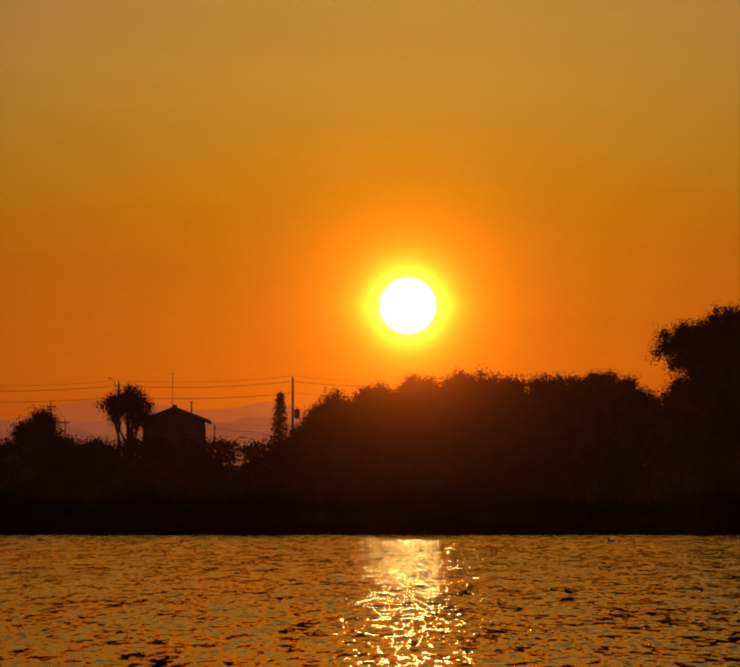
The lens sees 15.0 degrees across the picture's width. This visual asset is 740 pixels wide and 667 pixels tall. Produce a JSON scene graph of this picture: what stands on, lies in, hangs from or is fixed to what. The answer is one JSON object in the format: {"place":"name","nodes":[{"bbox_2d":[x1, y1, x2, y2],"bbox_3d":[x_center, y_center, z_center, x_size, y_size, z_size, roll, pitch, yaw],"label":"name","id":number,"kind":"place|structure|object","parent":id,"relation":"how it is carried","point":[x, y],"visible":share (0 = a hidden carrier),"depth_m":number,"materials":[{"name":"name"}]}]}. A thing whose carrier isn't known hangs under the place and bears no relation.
{"place":"outdoors","nodes":[
{"label":"outdoors","id":0,"kind":"place"},
{"bbox_2d":[0,427,274,464],"bbox_3d":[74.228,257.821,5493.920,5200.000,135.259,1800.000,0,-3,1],"label":"mountain ridge","id":1,"kind":"structure","parent":0,"point":[110,437],"depth_m":5275.37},
{"bbox_2d":[0,411,385,464],"bbox_3d":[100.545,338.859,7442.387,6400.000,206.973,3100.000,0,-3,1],"label":"mountain ridge","id":2,"kind":"structure","parent":0,"point":[216,430],"depth_m":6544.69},
{"bbox_2d":[0,465,738,534],"bbox_3d":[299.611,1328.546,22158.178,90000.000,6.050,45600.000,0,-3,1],"label":"ground","id":3,"kind":"structure","parent":0,"point":[353,515],"depth_m":72.30,"materials":[{"name":"soil"}]},
{"bbox_2d":[7,405,66,444],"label":"tree","id":4,"kind":"object","parent":3,"relation":"on","point":[40,423],"visible":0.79,"depth_m":261.28,"materials":[{"name":"black plant"}]},
{"bbox_2d":[0,445,91,503],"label":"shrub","id":5,"kind":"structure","parent":3,"relation":"on","point":[24,474],"depth_m":241.17,"materials":[{"name":"plant"}]},
{"bbox_2d":[34,433,99,503],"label":"tree","id":6,"kind":"object","parent":3,"relation":"on","point":[71,439],"visible":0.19,"depth_m":239.55,"materials":[{"name":"black plant"}]},
{"bbox_2d":[66,439,131,501],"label":"tree","id":7,"kind":"object","parent":3,"relation":"on","point":[104,457],"visible":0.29,"depth_m":237.19,"materials":[{"name":"black plant"}]},
{"bbox_2d":[108,378,119,442],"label":"utility pole","id":8,"kind":"object","parent":3,"relation":"on","point":[118,431],"visible":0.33,"depth_m":276.22,"materials":[{"name":"concrete"}]},
{"bbox_2d":[0,376,443,431],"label":"power lines","id":9,"kind":"object","parent":8,"relation":"attached to","point":[181,398],"visible":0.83,"depth_m":272.70,"materials":[{"name":"metal"}]},
{"bbox_2d":[92,382,158,459],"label":"tree by house","id":10,"kind":"object","parent":3,"relation":"on","point":[130,404],"visible":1,"depth_m":271.45,"materials":[{"name":"black plant"}]},
{"bbox_2d":[142,372,211,485],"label":"house","id":11,"kind":"structure","parent":3,"relation":"on","point":[184,434],"depth_m":287.96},
{"bbox_2d":[266,391,295,494],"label":"conifer","id":12,"kind":"object","parent":3,"relation":"on","point":[281,428],"visible":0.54,"depth_m":255.90,"materials":[{"name":"black plant"}]},
{"bbox_2d":[291,376,299,492],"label":"utility pole","id":13,"kind":"object","parent":3,"relation":"on","point":[295,413],"visible":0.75,"depth_m":268.05,"materials":[{"name":"wood"}]},
{"bbox_2d":[281,404,362,494],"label":"tree","id":14,"kind":"object","parent":3,"relation":"on","point":[300,429],"visible":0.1,"depth_m":265.12,"materials":[{"name":"black plant"}]},
{"bbox_2d":[302,385,374,502],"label":"tree","id":15,"kind":"object","parent":3,"relation":"on","point":[322,410],"visible":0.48,"depth_m":250.61,"materials":[{"name":"black plant"}]},
{"bbox_2d":[0,403,739,504],"bbox_3d":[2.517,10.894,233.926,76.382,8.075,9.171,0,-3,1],"label":"shrub","id":16,"kind":"object","parent":3,"relation":"on","point":[275,471],"visible":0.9,"depth_m":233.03,"materials":[{"name":"black plant"}]},
{"bbox_2d":[0,476,739,534],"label":"riverbank","id":17,"kind":"structure","parent":3,"relation":"on","point":[694,505],"depth_m":72.48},
{"bbox_2d":[344,379,400,495],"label":"tree","id":18,"kind":"object","parent":3,"relation":"on","point":[369,396],"visible":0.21,"depth_m":254.40,"materials":[{"name":"brown plant"}]},
{"bbox_2d":[362,439,439,494],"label":"tree","id":19,"kind":"object","parent":3,"relation":"on","point":[399,469],"visible":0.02,"depth_m":265.54,"materials":[{"name":"black plant"}]},
{"bbox_2d":[378,370,469,481],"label":"tree","id":20,"kind":"object","parent":3,"relation":"on","point":[414,392],"visible":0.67,"depth_m":250.35,"materials":[{"name":"brown plant"}]},
{"bbox_2d":[431,363,499,498],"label":"tree","id":21,"kind":"object","parent":3,"relation":"on","point":[460,382],"visible":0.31,"depth_m":255.95,"materials":[{"name":"brown plant"}]},
{"bbox_2d":[466,369,539,490],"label":"tree","id":22,"kind":"object","parent":3,"relation":"on","point":[506,392],"visible":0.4,"depth_m":250.38,"materials":[{"name":"black plant"}]},
{"bbox_2d":[510,370,597,503],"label":"tree","id":23,"kind":"object","parent":3,"relation":"on","point":[552,398],"visible":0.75,"depth_m":248.21,"materials":[{"name":"black plant"}]},
{"bbox_2d":[561,368,626,500],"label":"tree","id":24,"kind":"object","parent":3,"relation":"on","point":[598,385],"visible":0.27,"depth_m":253.40,"materials":[{"name":"black plant"}]},
{"bbox_2d":[601,372,667,497],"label":"tree","id":25,"kind":"object","parent":3,"relation":"on","point":[628,392],"visible":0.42,"depth_m":248.42,"materials":[{"name":"black plant"}]},
{"bbox_2d":[645,299,739,461],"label":"tree","id":26,"kind":"object","parent":3,"relation":"on","point":[715,404],"visible":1,"depth_m":227.93,"materials":[{"name":"black plant"}]},
{"bbox_2d":[0,534,739,666],"bbox_3d":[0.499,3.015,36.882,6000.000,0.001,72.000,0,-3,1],"label":"pond water","id":27,"kind":"structure","parent":0,"point":[396,600],"depth_m":22.91,"materials":[{"name":"orange liquid"}]}
]}

